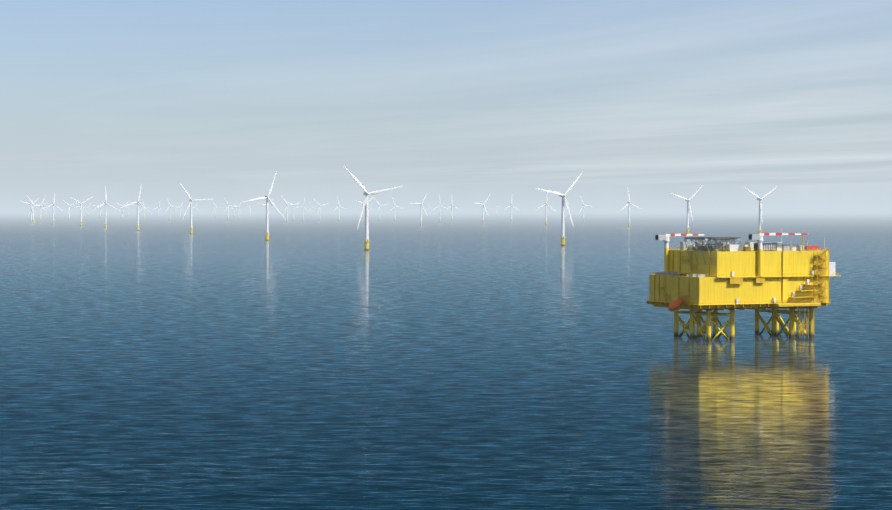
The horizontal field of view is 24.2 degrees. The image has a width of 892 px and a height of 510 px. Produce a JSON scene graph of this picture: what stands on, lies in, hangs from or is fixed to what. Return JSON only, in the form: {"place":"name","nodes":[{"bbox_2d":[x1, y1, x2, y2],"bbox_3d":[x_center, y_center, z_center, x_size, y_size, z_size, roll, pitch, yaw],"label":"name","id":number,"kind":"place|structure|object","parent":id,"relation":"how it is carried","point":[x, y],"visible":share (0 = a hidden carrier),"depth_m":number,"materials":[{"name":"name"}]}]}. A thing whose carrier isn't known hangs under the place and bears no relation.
{"place":"outdoors","nodes":[
{"label":"outdoors","id":0,"kind":"place"},
{"bbox_2d":[0,210,891,509],"bbox_3d":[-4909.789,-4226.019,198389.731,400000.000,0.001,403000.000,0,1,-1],"label":"sea","id":1,"kind":"structure","parent":0,"point":[452,360],"depth_m":703.97,"materials":[{"name":"liquid"}]},
{"bbox_2d":[22,198,38,222],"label":"wind turbine","id":2,"kind":"object","parent":1,"relation":"in","point":[31,209],"visible":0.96,"depth_m":8420.63,"materials":[{"name":"metal"}]},
{"bbox_2d":[27,196,41,222],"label":"wind turbine","id":3,"kind":"object","parent":1,"relation":"in","point":[33,208],"visible":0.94,"depth_m":8489.03,"materials":[{"name":"metal"}]},
{"bbox_2d":[35,197,46,221],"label":"wind turbine","id":4,"kind":"object","parent":1,"relation":"in","point":[40,209],"visible":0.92,"depth_m":9669.99,"materials":[{"name":"metal"}]},
{"bbox_2d":[42,192,62,224],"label":"wind turbine","id":5,"kind":"object","parent":1,"relation":"in","point":[53,204],"visible":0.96,"depth_m":7735.64,"materials":[{"name":"metal"}]},
{"bbox_2d":[63,200,76,220],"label":"wind turbine","id":6,"kind":"object","parent":1,"relation":"in","point":[69,209],"visible":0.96,"depth_m":10343.72,"materials":[{"name":"metal"}]},
{"bbox_2d":[69,196,91,225],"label":"wind turbine","id":7,"kind":"object","parent":1,"relation":"in","point":[80,209],"visible":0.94,"depth_m":7010.72,"materials":[{"name":"metal"}]},
{"bbox_2d":[92,186,119,227],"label":"wind turbine","id":8,"kind":"object","parent":1,"relation":"in","point":[105,203],"visible":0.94,"depth_m":6138.17,"materials":[{"name":"metal"}]},
{"bbox_2d":[121,183,151,230],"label":"wind turbine","id":9,"kind":"object","parent":1,"relation":"in","point":[138,203],"visible":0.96,"depth_m":5359.10,"materials":[{"name":"metal"}]},
{"bbox_2d":[179,182,210,233],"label":"wind turbine","id":10,"kind":"object","parent":1,"relation":"in","point":[190,206],"visible":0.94,"depth_m":4642.50,"materials":[{"name":"metal"}]},
{"bbox_2d":[223,199,237,220],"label":"wind turbine","id":11,"kind":"object","parent":1,"relation":"in","point":[228,209],"visible":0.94,"depth_m":10343.45,"materials":[{"name":"metal"}]},
{"bbox_2d":[241,171,284,240],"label":"wind turbine","id":12,"kind":"object","parent":1,"relation":"in","point":[267,233],"visible":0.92,"depth_m":3619.53,"materials":[{"name":"metal"}]},
{"bbox_2d":[282,197,295,222],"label":"wind turbine","id":13,"kind":"object","parent":1,"relation":"in","point":[287,208],"visible":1,"depth_m":8626.88,"materials":[{"name":"metal"}]},
{"bbox_2d":[296,199,309,220],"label":"wind turbine","id":14,"kind":"object","parent":1,"relation":"in","point":[302,210],"visible":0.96,"depth_m":10583.31,"materials":[{"name":"metal"}]},
{"bbox_2d":[317,203,327,220],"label":"wind turbine","id":15,"kind":"object","parent":1,"relation":"in","point":[319,210],"visible":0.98,"depth_m":10273.01,"materials":[{"name":"metal"}]},
{"bbox_2d":[344,166,401,250],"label":"wind turbine","id":16,"kind":"object","parent":1,"relation":"in","point":[365,206],"visible":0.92,"depth_m":2754.38,"materials":[{"name":"metal"}]},
{"bbox_2d":[376,201,386,220],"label":"wind turbine","id":17,"kind":"object","parent":1,"relation":"in","point":[379,210],"visible":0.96,"depth_m":10082.44,"materials":[{"name":"metal"}]},
{"bbox_2d":[389,197,400,220],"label":"wind turbine","id":18,"kind":"object","parent":1,"relation":"in","point":[394,209],"visible":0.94,"depth_m":10593.84,"materials":[{"name":"metal"}]},
{"bbox_2d":[409,192,427,224],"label":"wind turbine","id":19,"kind":"object","parent":1,"relation":"in","point":[421,207],"visible":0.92,"depth_m":7345.79,"materials":[{"name":"metal"}]},
{"bbox_2d":[432,195,447,221],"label":"wind turbine","id":20,"kind":"object","parent":1,"relation":"in","point":[439,208],"visible":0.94,"depth_m":9139.94,"materials":[{"name":"metal"}]},
{"bbox_2d":[444,195,457,220],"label":"wind turbine","id":21,"kind":"object","parent":1,"relation":"in","point":[451,209],"visible":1,"depth_m":9808.71,"materials":[{"name":"metal"}]},
{"bbox_2d":[476,195,489,223],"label":"wind turbine","id":22,"kind":"object","parent":1,"relation":"in","point":[483,209],"visible":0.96,"depth_m":7787.09,"materials":[{"name":"metal"}]},
{"bbox_2d":[537,198,554,224],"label":"wind turbine","id":23,"kind":"object","parent":1,"relation":"in","point":[545,204],"visible":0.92,"depth_m":7356.65,"materials":[{"name":"metal"}]},
{"bbox_2d":[535,171,582,245],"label":"wind turbine","id":24,"kind":"object","parent":1,"relation":"in","point":[564,200],"visible":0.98,"depth_m":3108.42,"materials":[{"name":"metal"}]},
{"bbox_2d":[579,199,588,221],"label":"wind turbine","id":25,"kind":"object","parent":1,"relation":"in","point":[583,219],"visible":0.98,"depth_m":9155.57,"materials":[{"name":"metal"}]},
{"bbox_2d":[621,187,640,226],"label":"wind turbine","id":26,"kind":"object","parent":1,"relation":"in","point":[628,204],"visible":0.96,"depth_m":6490.29,"materials":[{"name":"metal"}]},
{"bbox_2d":[671,185,702,233],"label":"wind turbine","id":27,"kind":"object","parent":1,"relation":"in","point":[688,208],"visible":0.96,"depth_m":4612.64,"materials":[{"name":"metal"}]},
{"bbox_2d":[647,233,840,340],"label":"offshore platform","id":28,"kind":"structure","parent":1,"relation":"in","point":[701,277],"depth_m":859.27,"materials":[{"name":"yellow metal"}]},
{"bbox_2d":[744,186,776,232],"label":"wind turbine","id":29,"kind":"object","parent":1,"relation":"in","point":[760,210],"visible":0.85,"depth_m":4156.51,"materials":[{"name":"metal"}]},
{"bbox_2d":[0,0,891,209],"label":"sky","id":30,"kind":"structure","parent":0,"point":[470,101],"materials":[{"name":"blue"}]}
]}

